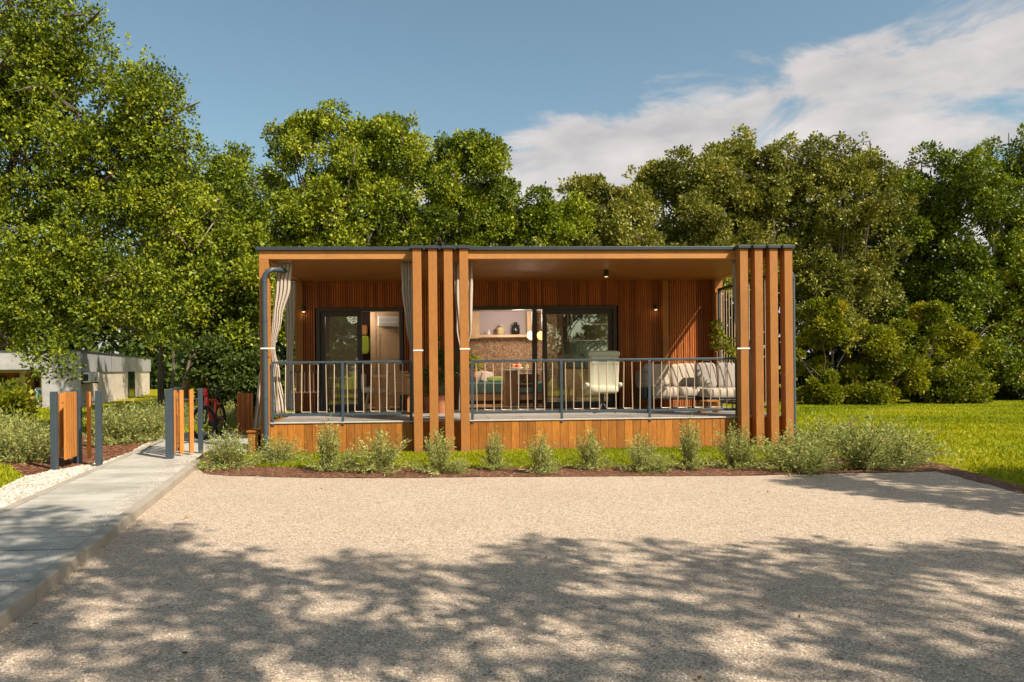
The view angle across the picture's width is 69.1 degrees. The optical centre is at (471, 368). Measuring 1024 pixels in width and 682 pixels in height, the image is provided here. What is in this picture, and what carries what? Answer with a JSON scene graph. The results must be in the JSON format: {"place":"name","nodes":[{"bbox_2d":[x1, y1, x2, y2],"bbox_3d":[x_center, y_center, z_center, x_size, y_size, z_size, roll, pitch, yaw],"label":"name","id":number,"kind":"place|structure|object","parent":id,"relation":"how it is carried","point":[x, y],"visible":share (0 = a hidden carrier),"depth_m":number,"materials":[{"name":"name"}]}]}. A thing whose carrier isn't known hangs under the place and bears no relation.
{"place":"outdoors","nodes":[
{"label":"outdoors","id":0,"kind":"place"},
{"bbox_2d":[0,463,22,486],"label":"corner grass","id":1,"kind":"structure","parent":0,"point":[6,476],"depth_m":9.93,"materials":[{"name":"green plant"}]},
{"bbox_2d":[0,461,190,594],"bbox_3d":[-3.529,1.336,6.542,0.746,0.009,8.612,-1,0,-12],"label":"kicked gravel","id":2,"kind":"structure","parent":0,"point":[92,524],"depth_m":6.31,"materials":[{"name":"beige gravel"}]},
{"bbox_2d":[0,432,247,630],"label":"garden path","id":3,"kind":"structure","parent":0,"point":[28,522],"depth_m":6.77,"materials":[{"name":"concrete"}]},
{"bbox_2d":[165,387,202,458],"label":"entrance gate","id":4,"kind":"structure","parent":3,"relation":"on","point":[174,420],"depth_m":11.47,"materials":[{"name":"orange wood"}]},
{"bbox_2d":[194,387,226,439],"bbox_3d":[-5.102,0.857,14.529,0.549,0.992,1.467,-1,0,-10],"label":"bicycle","id":5,"kind":"object","parent":3,"relation":"on","point":[213,422],"visible":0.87,"depth_m":14.28,"materials":[{"name":"metal"}]},
{"bbox_2d":[237,393,253,434],"bbox_3d":[-4.634,0.961,15.213,0.310,0.927,0.070,-1,0,-3],"label":"bin screen","id":6,"kind":"object","parent":3,"relation":"on","point":[245,421],"visible":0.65,"depth_m":15.18,"materials":[{"name":"brown wood"}]},
{"bbox_2d":[13,405,293,433],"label":"back grass","id":7,"kind":"structure","parent":0,"point":[42,411],"depth_m":22.44,"materials":[{"name":"green plant"}]},
{"bbox_2d":[327,377,357,403],"bbox_3d":[-2.860,0.538,16.673,0.673,0.680,0.600,-1,0,-3],"label":"chair","id":8,"kind":"object","parent":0,"point":[335,398],"visible":0.67,"depth_m":16.38,"materials":[{"name":"beige fabric"}]},
{"bbox_2d":[0,468,1023,681],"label":"gravel yard","id":9,"kind":"structure","parent":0,"point":[268,490],"depth_m":4.85,"materials":[{"name":"beige gravel"}]},
{"bbox_2d":[0,367,1023,493],"bbox_3d":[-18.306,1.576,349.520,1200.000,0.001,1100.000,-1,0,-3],"label":"ground","id":10,"kind":"structure","parent":0,"point":[139,399],"depth_m":12.14,"materials":[{"name":"green plant"}]},
{"bbox_2d":[0,443,147,504],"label":"pebble strip","id":11,"kind":"object","parent":10,"relation":"on","point":[27,485],"visible":0.29,"depth_m":9.29,"materials":[{"name":"white gravel"}]},
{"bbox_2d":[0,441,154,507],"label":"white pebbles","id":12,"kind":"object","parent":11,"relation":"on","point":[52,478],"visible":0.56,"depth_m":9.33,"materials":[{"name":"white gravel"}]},
{"bbox_2d":[1,434,146,475],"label":"mulch border","id":13,"kind":"object","parent":10,"relation":"on","point":[67,463],"visible":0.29,"depth_m":11.48,"materials":[{"name":"brown wood"}]},
{"bbox_2d":[0,376,42,426],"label":"bush","id":14,"kind":"object","parent":13,"relation":"on","point":[18,398],"visible":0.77,"depth_m":13.57,"materials":[{"name":"green plant"}]},
{"bbox_2d":[0,407,49,459],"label":"herb shrub","id":15,"kind":"object","parent":13,"relation":"on","point":[9,421],"visible":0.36,"depth_m":11.70,"materials":[{"name":"green plant"}]},
{"bbox_2d":[0,409,62,465],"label":"herb shrub","id":16,"kind":"object","parent":13,"relation":"on","point":[34,453],"visible":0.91,"depth_m":11.37,"materials":[{"name":"green plant"}]},
{"bbox_2d":[50,390,102,469],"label":"entrance gate","id":17,"kind":"structure","parent":13,"relation":"on","point":[66,415],"depth_m":10.86,"materials":[{"name":"orange wood"}]},
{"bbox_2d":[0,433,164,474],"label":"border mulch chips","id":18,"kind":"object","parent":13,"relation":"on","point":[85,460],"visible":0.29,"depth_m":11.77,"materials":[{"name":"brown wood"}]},
{"bbox_2d":[82,396,147,445],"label":"herb shrub","id":19,"kind":"object","parent":13,"relation":"on","point":[105,423],"visible":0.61,"depth_m":14.10,"materials":[{"name":"green plant"}]},
{"bbox_2d":[82,395,164,444],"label":"herb shrub","id":20,"kind":"object","parent":13,"relation":"on","point":[125,432],"visible":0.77,"depth_m":14.24,"materials":[{"name":"green plant"}]},
{"bbox_2d":[127,398,164,441],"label":"herb shrub","id":21,"kind":"object","parent":13,"relation":"on","point":[143,430],"visible":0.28,"depth_m":14.69,"materials":[{"name":"green plant"}]},
{"bbox_2d":[122,394,188,442],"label":"herb shrub","id":22,"kind":"object","parent":13,"relation":"on","point":[159,426],"visible":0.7,"depth_m":14.64,"materials":[{"name":"green plant"}]},
{"bbox_2d":[0,350,150,407],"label":"neighbour house","id":23,"kind":"structure","parent":10,"relation":"on","point":[121,376],"depth_m":31.28,"materials":[{"name":"grey paint"}]},
{"bbox_2d":[82,373,98,383],"bbox_3d":[-15.476,0.385,30.192,0.364,0.439,1.728,-1,0,-16],"label":"air conditioner","id":24,"kind":"object","parent":23,"relation":"attached to","point":[89,378],"visible":1,"depth_m":29.48,"materials":[{"name":"white plastic"}]},
{"bbox_2d":[0,0,223,383],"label":"oak tree","id":25,"kind":"object","parent":10,"relation":"on","point":[29,267],"visible":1,"depth_m":14.76,"materials":[{"name":"green plant"}]},
{"bbox_2d":[0,240,295,389],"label":"woodland","id":26,"kind":"object","parent":10,"relation":"on","point":[112,346],"visible":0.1,"depth_m":59.52,"materials":[{"name":"green plant"}]},
{"bbox_2d":[114,155,193,411],"bbox_3d":[-10.479,-2.961,25.265,3.394,9.382,2.946,-1,0,-28],"label":"slim tree","id":27,"kind":"object","parent":10,"relation":"on","point":[160,387],"depth_m":25.39,"materials":[{"name":"green plant"}]},
{"bbox_2d":[115,188,284,420],"bbox_3d":[-7.485,-1.834,20.724,5.105,7.071,2.944,-1,0,-3],"label":"slender tree","id":28,"kind":"object","parent":10,"relation":"on","point":[206,259],"visible":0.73,"depth_m":20.10,"materials":[{"name":"green plant"}]},
{"bbox_2d":[204,408,236,431],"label":"herb shrub","id":29,"kind":"object","parent":10,"relation":"on","point":[227,422],"visible":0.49,"depth_m":16.62,"materials":[{"name":"green plant"}]},
{"bbox_2d":[165,139,284,417],"bbox_3d":[-7.253,-2.668,22.067,3.710,8.734,3.877,-1,0,-3],"label":"oak tree","id":30,"kind":"object","parent":10,"relation":"on","point":[229,181],"visible":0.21,"depth_m":21.64,"materials":[{"name":"green plant"}]},
{"bbox_2d":[171,317,284,416],"bbox_3d":[-6.566,0.025,20.216,3.059,2.996,2.244,-1,0,-3],"label":"bush","id":31,"kind":"object","parent":10,"relation":"on","point":[229,372],"visible":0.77,"depth_m":19.72,"materials":[{"name":"green plant"}]},
{"bbox_2d":[246,426,260,453],"bbox_3d":[-3.632,1.219,12.767,0.200,0.392,1.120,-1,0,-3],"label":"step box","id":32,"kind":"object","parent":10,"relation":"on","point":[252,433],"visible":0.48,"depth_m":12.23,"materials":[{"name":"brown wood"}]},
{"bbox_2d":[253,375,259,427],"bbox_3d":[-3.660,0.387,12.824,0.242,1.309,0.063,-1,0,-3],"label":"curtain","id":33,"kind":"object","parent":32,"relation":"on","point":[256,424],"visible":0.38,"depth_m":12.82,"materials":[{"name":"fabric"}]},
{"bbox_2d":[245,97,441,347],"bbox_3d":[-4.428,-3.577,23.627,6.998,10.499,3.871,-1,0,-3],"label":"oak tree","id":34,"kind":"object","parent":10,"relation":"on","point":[364,174],"visible":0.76,"depth_m":23.26,"materials":[{"name":"green plant"}]},
{"bbox_2d":[398,128,522,245],"bbox_3d":[-0.554,-3.289,24.676,4.754,9.848,3.886,-1,0,-3],"label":"oak tree","id":35,"kind":"object","parent":10,"relation":"on","point":[477,204],"visible":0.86,"depth_m":24.16,"materials":[{"name":"green plant"}]},
{"bbox_2d":[206,444,787,467],"bbox_3d":[0.671,1.344,11.302,9.880,0.058,2.241,-1,0,-3],"label":"grass strip","id":36,"kind":"object","parent":10,"relation":"on","point":[516,455],"depth_m":11.30,"materials":[{"name":"green plant"}]},
{"bbox_2d":[256,245,795,453],"bbox_3d":[0.836,-0.313,15.973,9.068,3.430,7.685,-1,0,-3],"label":"holiday cabin","id":37,"kind":"object","parent":10,"relation":"on","point":[339,290],"visible":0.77,"depth_m":12.77,"materials":[{"name":"wood"}]},
{"bbox_2d":[260,260,291,412],"bbox_3d":[-3.203,-0.528,12.231,0.464,2.551,0.373,-1,0,-3],"label":"curtain","id":38,"kind":"object","parent":37,"relation":"hanging from","point":[282,286],"visible":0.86,"depth_m":12.38,"materials":[{"name":"fabric"}]},
{"bbox_2d":[285,280,295,408],"bbox_3d":[-3.644,-0.483,14.940,0.243,2.605,0.047,-1,0,-3],"label":"curtain","id":39,"kind":"object","parent":37,"relation":"hanging from","point":[290,305],"visible":0.84,"depth_m":14.94,"materials":[{"name":"fabric"}]},
{"bbox_2d":[290,371,322,413],"bbox_3d":[-3.102,0.466,13.976,0.540,0.828,0.462,-1,0,-3],"label":"rod chair","id":40,"kind":"object","parent":37,"relation":"on","point":[304,372],"visible":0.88,"depth_m":13.76,"materials":[{"name":"grey metal"}]},
{"bbox_2d":[320,312,362,408],"bbox_3d":[-2.697,-0.169,15.390,0.856,2.018,0.080,-1,0,-3],"label":"sliding door","id":41,"kind":"structure","parent":37,"relation":"in","point":[322,314],"depth_m":15.38,"materials":[{"name":"black glass"}]},
{"bbox_2d":[271,360,412,425],"bbox_3d":[-2.128,0.403,12.226,2.305,1.055,0.062,-1,0,-3],"label":"deck railing","id":42,"kind":"object","parent":37,"relation":"on","point":[342,414],"visible":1,"depth_m":12.21,"materials":[{"name":"grey metal"}]},
{"bbox_2d":[362,325,369,353],"bbox_3d":[-2.610,-0.712,18.189,0.220,0.717,0.100,-1,0,-3],"label":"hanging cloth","id":43,"kind":"object","parent":37,"relation":"hanging from","point":[365,345],"visible":0.81,"depth_m":18.14,"materials":[{"name":"green fabric"}]},
{"bbox_2d":[362,312,370,403],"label":"closet wall","id":44,"kind":"structure","parent":37,"relation":"on","point":[366,357],"depth_m":18.49,"materials":[{"name":"brown wood"}]},
{"bbox_2d":[361,373,385,412],"bbox_3d":[-1.847,0.479,14.022,0.450,0.783,0.440,-1,0,-3],"label":"shell chair","id":45,"kind":"object","parent":37,"relation":"on","point":[367,389],"visible":0.83,"depth_m":13.83,"materials":[{"name":"beige plastic"}]},
{"bbox_2d":[370,312,399,406],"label":"wood panel wall","id":46,"kind":"structure","parent":37,"relation":"on","point":[384,343],"depth_m":16.91,"materials":[{"name":"brown wood"}]},
{"bbox_2d":[378,316,398,326],"bbox_3d":[-1.875,-1.067,16.790,0.472,0.239,0.230,-1,0,-3],"label":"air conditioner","id":47,"kind":"object","parent":46,"relation":"attached to","point":[388,321],"depth_m":16.69,"materials":[{"name":"white plastic"}]},
{"bbox_2d":[373,375,413,416],"bbox_3d":[-1.410,0.492,13.695,0.739,0.743,0.800,-1,0,-3],"label":"terrace table","id":48,"kind":"object","parent":37,"relation":"on","point":[377,380],"visible":0.39,"depth_m":13.30,"materials":[{"name":"brown wood"}]},
{"bbox_2d":[387,371,409,416],"bbox_3d":[-1.297,0.454,13.316,0.448,0.818,0.508,-1,0,-3],"label":"wicker chair","id":49,"kind":"object","parent":37,"relation":"on","point":[392,388],"visible":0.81,"depth_m":13.09,"materials":[{"name":"brown wicker"}]},
{"bbox_2d":[400,260,422,396],"bbox_3d":[-0.968,-0.563,12.298,0.199,2.550,0.573,-1,0,-29],"label":"curtain","id":50,"kind":"object","parent":37,"relation":"hanging from","point":[407,280],"visible":0.79,"depth_m":12.50,"materials":[{"name":"fabric"}]},
{"bbox_2d":[422,363,443,412],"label":"potted plant","id":51,"kind":"object","parent":37,"relation":"on","point":[426,401],"visible":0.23,"depth_m":14.47,"materials":[{"name":"green plant"}]},
{"bbox_2d":[422,335,458,413],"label":"potted plant","id":52,"kind":"object","parent":37,"relation":"on","point":[441,403],"visible":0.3,"depth_m":14.12,"materials":[{"name":"green plant"}]},
{"bbox_2d":[453,260,472,411],"bbox_3d":[-0.123,-0.543,12.339,0.334,2.567,0.472,-1,0,-3],"label":"curtain","id":53,"kind":"object","parent":37,"relation":"hanging from","point":[470,282],"visible":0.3,"depth_m":12.55,"materials":[{"name":"fabric"}]},
{"bbox_2d":[469,338,531,376],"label":"cork wall","id":54,"kind":"structure","parent":37,"relation":"on","point":[499,348],"depth_m":18.76,"materials":[{"name":"brown wood"}]},
{"bbox_2d":[470,311,531,338],"bbox_3d":[0.419,-1.087,18.577,2.322,0.675,0.335,-1,0,-3],"label":"wall shelf","id":55,"kind":"object","parent":54,"relation":"attached to","point":[475,325],"depth_m":18.44,"materials":[{"name":"brown wood"}]},
{"bbox_2d":[479,311,525,334],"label":"niche wall","id":56,"kind":"structure","parent":37,"relation":"attached to","point":[491,321],"depth_m":18.82,"materials":[{"name":"paint"}]},
{"bbox_2d":[469,376,541,403],"bbox_3d":[0.498,0.525,18.171,2.407,0.640,1.140,-1,0,-3],"label":"dining bench","id":57,"kind":"object","parent":37,"relation":"on","point":[497,393],"visible":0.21,"depth_m":17.63,"materials":[{"name":"teal fabric"}]},
{"bbox_2d":[500,369,551,405],"bbox_3d":[1.259,0.428,17.114,1.126,0.820,0.750,-1,0,-3],"label":"dining table","id":58,"kind":"object","parent":37,"relation":"on","point":[506,390],"visible":0.71,"depth_m":16.79,"materials":[{"name":"brown wood"}]},
{"bbox_2d":[517,373,538,405],"bbox_3d":[1.257,0.473,16.763,0.480,0.730,0.489,-1,0,-3],"label":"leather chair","id":59,"kind":"object","parent":37,"relation":"on","point":[522,377],"visible":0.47,"depth_m":16.52,"materials":[{"name":"brown leather"}]},
{"bbox_2d":[537,311,557,400],"bbox_3d":[1.954,-0.314,18.853,0.691,2.290,0.050,-1,0,-3],"label":"sliding glass door","id":60,"kind":"structure","parent":37,"relation":"on","point":[551,336],"depth_m":18.83,"materials":[{"name":"clear glass"}]},
{"bbox_2d":[542,309,612,406],"bbox_3d":[2.237,-0.226,15.649,1.498,2.038,0.080,-1,0,-3],"label":"sliding door","id":61,"kind":"structure","parent":37,"relation":"in","point":[568,311],"depth_m":15.63,"materials":[{"name":"black glass"}]},
{"bbox_2d":[581,351,622,412],"bbox_3d":[2.448,0.246,13.970,0.720,1.159,0.594,-1,0,-3],"label":"swivel chair","id":62,"kind":"object","parent":37,"relation":"on","point":[605,383],"visible":0.83,"depth_m":13.74,"materials":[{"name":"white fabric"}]},
{"bbox_2d":[471,357,736,422],"bbox_3d":[2.244,0.361,12.455,4.519,1.055,0.062,-1,0,-3],"label":"deck railing","id":63,"kind":"object","parent":37,"relation":"on","point":[649,410],"visible":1,"depth_m":12.45,"materials":[{"name":"grey metal"}]},
{"bbox_2d":[635,363,704,408],"bbox_3d":[3.999,0.352,14.960,1.264,0.920,0.821,-1,0,-3],"label":"garden sofa","id":64,"kind":"object","parent":37,"relation":"on","point":[673,380],"visible":0.73,"depth_m":15.09,"materials":[{"name":"white fabric"}]},
{"bbox_2d":[695,362,734,407],"bbox_3d":[4.901,0.341,14.600,0.833,0.923,0.766,-1,0,-3],"label":"garden armchair","id":65,"kind":"object","parent":37,"relation":"on","point":[714,382],"visible":0.72,"depth_m":14.75,"materials":[{"name":"white fabric"}]},
{"bbox_2d":[708,318,736,407],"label":"bush","id":66,"kind":"object","parent":37,"relation":"on","point":[720,333],"visible":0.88,"depth_m":14.25,"materials":[{"name":"green plant"}]},
{"bbox_2d":[717,275,765,407],"bbox_3d":[5.236,-0.435,14.274,0.060,2.470,2.460,-1,0,-3],"label":"side screen","id":67,"kind":"object","parent":37,"relation":"on","point":[719,292],"visible":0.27,"depth_m":14.97,"materials":[{"name":"green metal"}]},
{"bbox_2d":[731,260,751,414],"bbox_3d":[4.675,-0.548,12.591,0.548,2.682,0.470,-1,0,-3],"label":"curtain","id":68,"kind":"object","parent":37,"relation":"hanging from","point":[734,297],"visible":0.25,"depth_m":12.80,"materials":[{"name":"fabric"}]},
{"bbox_2d":[481,175,596,245],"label":"oak tree","id":69,"kind":"object","parent":10,"relation":"on","point":[547,219],"visible":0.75,"depth_m":25.19,"materials":[{"name":"green plant"}]},
{"bbox_2d":[176,197,1010,398],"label":"woodland","id":70,"kind":"object","parent":10,"relation":"on","point":[838,353],"visible":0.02,"depth_m":32.20,"materials":[{"name":"green plant"}]},
{"bbox_2d":[552,164,666,245],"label":"oak tree","id":71,"kind":"object","parent":10,"relation":"on","point":[618,211],"visible":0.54,"depth_m":26.28,"materials":[{"name":"green plant"}]},
{"bbox_2d":[203,457,1023,492],"bbox_3d":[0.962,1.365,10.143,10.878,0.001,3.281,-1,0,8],"label":"mulch bed","id":72,"kind":"object","parent":10,"relation":"on","point":[417,474],"visible":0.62,"depth_m":9.71,"materials":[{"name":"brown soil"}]},
{"bbox_2d":[184,440,246,469],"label":"herb shrub","id":73,"kind":"object","parent":72,"relation":"on","point":[206,458],"visible":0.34,"depth_m":10.58,"materials":[{"name":"green plant"}]},
{"bbox_2d":[187,418,270,471],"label":"herb shrub","id":74,"kind":"object","parent":72,"relation":"on","point":[234,457],"visible":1,"depth_m":10.44,"materials":[{"name":"green plant"}]},
{"bbox_2d":[247,432,312,463],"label":"herb shrub","id":75,"kind":"object","parent":72,"relation":"on","point":[281,455],"visible":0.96,"depth_m":11.01,"materials":[{"name":"green plant"}]},
{"bbox_2d":[299,409,353,471],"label":"herb shrub","id":76,"kind":"object","parent":72,"relation":"on","point":[327,455],"visible":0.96,"depth_m":10.08,"materials":[{"name":"green plant"}]},
{"bbox_2d":[326,447,368,472],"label":"herb shrub","id":77,"kind":"object","parent":72,"relation":"on","point":[356,460],"visible":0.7,"depth_m":10.15,"materials":[{"name":"green plant"}]},
{"bbox_2d":[328,420,429,475],"bbox_3d":[-1.287,1.064,9.944,1.215,0.744,1.320,-1,0,-37],"label":"herb shrub","id":78,"kind":"object","parent":72,"relation":"on","point":[381,460],"visible":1,"depth_m":9.89,"materials":[{"name":"green plant"}]},
{"bbox_2d":[403,427,469,475],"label":"herb shrub","id":79,"kind":"object","parent":72,"relation":"on","point":[438,456],"visible":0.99,"depth_m":9.76,"materials":[{"name":"green plant"}]},
{"bbox_2d":[445,458,476,473],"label":"herb shrub","id":80,"kind":"object","parent":72,"relation":"on","point":[461,470],"visible":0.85,"depth_m":9.76,"materials":[{"name":"green plant"}]},
{"bbox_2d":[477,424,513,470],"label":"herb shrub","id":81,"kind":"object","parent":72,"relation":"on","point":[492,464],"visible":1,"depth_m":10.02,"materials":[{"name":"green plant"}]},
{"bbox_2d":[517,426,564,473],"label":"herb shrub","id":82,"kind":"object","parent":72,"relation":"on","point":[540,459],"visible":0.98,"depth_m":9.64,"materials":[{"name":"green plant"}]},
{"bbox_2d":[565,425,612,470],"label":"herb shrub","id":83,"kind":"object","parent":72,"relation":"on","point":[588,451],"visible":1,"depth_m":9.96,"materials":[{"name":"green plant"}]},
{"bbox_2d":[607,428,671,472],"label":"herb shrub","id":84,"kind":"object","parent":72,"relation":"on","point":[640,457],"visible":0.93,"depth_m":9.75,"materials":[{"name":"green plant"}]},
{"bbox_2d":[637,452,675,473],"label":"herb shrub","id":85,"kind":"object","parent":72,"relation":"on","point":[658,464],"visible":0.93,"depth_m":9.63,"materials":[{"name":"green plant"}]},
{"bbox_2d":[664,411,713,469],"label":"herb shrub","id":86,"kind":"object","parent":72,"relation":"on","point":[688,460],"visible":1,"depth_m":9.89,"materials":[{"name":"green plant"}]},
{"bbox_2d":[698,415,772,469],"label":"herb shrub","id":87,"kind":"object","parent":72,"relation":"on","point":[734,456],"visible":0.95,"depth_m":10.01,"materials":[{"name":"green plant"}]},
{"bbox_2d":[736,425,845,477],"bbox_3d":[4.144,1.055,9.730,1.447,0.644,1.695,-1,0,-8],"label":"herb shrub","id":88,"kind":"object","parent":72,"relation":"on","point":[797,460],"visible":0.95,"depth_m":9.64,"materials":[{"name":"green plant"}]},
{"bbox_2d":[772,411,857,455],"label":"herb shrub","id":89,"kind":"object","parent":72,"relation":"on","point":[827,439],"visible":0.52,"depth_m":11.32,"materials":[{"name":"green plant"}]},
{"bbox_2d":[787,431,849,470],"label":"herb shrub","id":90,"kind":"object","parent":72,"relation":"on","point":[821,457],"visible":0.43,"depth_m":9.77,"materials":[{"name":"green plant"}]},
{"bbox_2d":[810,400,927,471],"bbox_3d":[5.141,0.899,9.826,1.507,0.977,1.388,-1,0,-20],"label":"herb shrub","id":91,"kind":"object","parent":72,"relation":"on","point":[866,460],"visible":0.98,"depth_m":9.67,"materials":[{"name":"green plant"}]},
{"bbox_2d":[841,419,966,467],"bbox_3d":[5.917,1.016,10.272,1.559,0.694,1.827,-1,0,29],"label":"herb shrub","id":92,"kind":"object","parent":72,"relation":"on","point":[906,447],"visible":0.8,"depth_m":10.12,"materials":[{"name":"green plant"}]},
{"bbox_2d":[624,144,739,245],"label":"oak tree","id":93,"kind":"object","parent":10,"relation":"on","point":[680,186],"visible":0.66,"depth_m":27.45,"materials":[{"name":"green plant"}]},
{"bbox_2d":[687,123,838,400],"bbox_3d":[11.234,-4.175,28.882,6.362,11.394,4.308,-1,0,-3],"label":"oak tree","id":94,"kind":"object","parent":10,"relation":"on","point":[756,207],"visible":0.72,"depth_m":28.12,"materials":[{"name":"green plant"}]},
{"bbox_2d":[795,293,884,404],"bbox_3d":[12.631,-0.479,25.958,3.562,4.367,2.159,-1,0,-3],"label":"bush","id":95,"kind":"object","parent":10,"relation":"on","point":[829,330],"visible":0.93,"depth_m":25.55,"materials":[{"name":"green plant"}]},
{"bbox_2d":[773,130,919,376],"bbox_3d":[14.595,-3.992,28.541,6.132,10.963,3.960,-1,0,-3],"label":"oak tree","id":96,"kind":"object","parent":10,"relation":"on","point":[849,274],"visible":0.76,"depth_m":28.00,"materials":[{"name":"green plant"}]},
{"bbox_2d":[838,322,931,404],"bbox_3d":[14.224,-0.023,25.810,3.055,3.236,2.489,-1,0,-3],"label":"bush","id":97,"kind":"object","parent":10,"relation":"on","point":[883,348],"visible":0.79,"depth_m":25.27,"materials":[{"name":"green plant"}]},
{"bbox_2d":[861,140,985,360],"bbox_3d":[17.776,-3.955,29.836,6.132,10.829,3.539,-1,0,-20],"label":"oak tree","id":98,"kind":"object","parent":10,"relation":"on","point":[920,232],"visible":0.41,"depth_m":29.04,"materials":[{"name":"green plant"}]},
{"bbox_2d":[883,298,981,403],"bbox_3d":[16.196,-0.503,26.418,3.568,3.901,2.297,-1,0,-25],"label":"bush","id":99,"kind":"object","parent":10,"relation":"on","point":[935,315],"visible":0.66,"depth_m":25.91,"materials":[{"name":"green plant"}]},
{"bbox_2d":[918,360,999,403],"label":"bush","id":100,"kind":"object","parent":10,"relation":"on","point":[955,386],"visible":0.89,"depth_m":25.27,"materials":[{"name":"green plant"}]},
{"bbox_2d":[925,123,1023,391],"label":"oak tree","id":101,"kind":"object","parent":10,"relation":"on","point":[994,195],"visible":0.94,"depth_m":27.79,"materials":[{"name":"green plant"}]},
{"bbox_2d":[981,342,1023,399],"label":"bush","id":102,"kind":"object","parent":10,"relation":"on","point":[1009,392],"visible":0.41,"depth_m":28.30,"materials":[{"name":"green plant"}]},
{"bbox_2d":[0,0,1023,367],"label":"sky","id":103,"kind":"structure","parent":0,"point":[606,87],"materials":[{"name":"blue"}]},
{"bbox_2d":[557,314,607,401],"bbox_3d":[3.561,-0.319,18.562,2.740,2.270,0.700,-1,0,-3],"label":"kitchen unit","id":104,"kind":"object","parent":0,"point":[570,350],"visible":0.17,"depth_m":18.57,"materials":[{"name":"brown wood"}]},
{"bbox_2d":[723,400,1023,484],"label":"lawn grass","id":105,"kind":"structure","parent":0,"point":[1010,411],"depth_m":17.10,"materials":[{"name":"green plant"}]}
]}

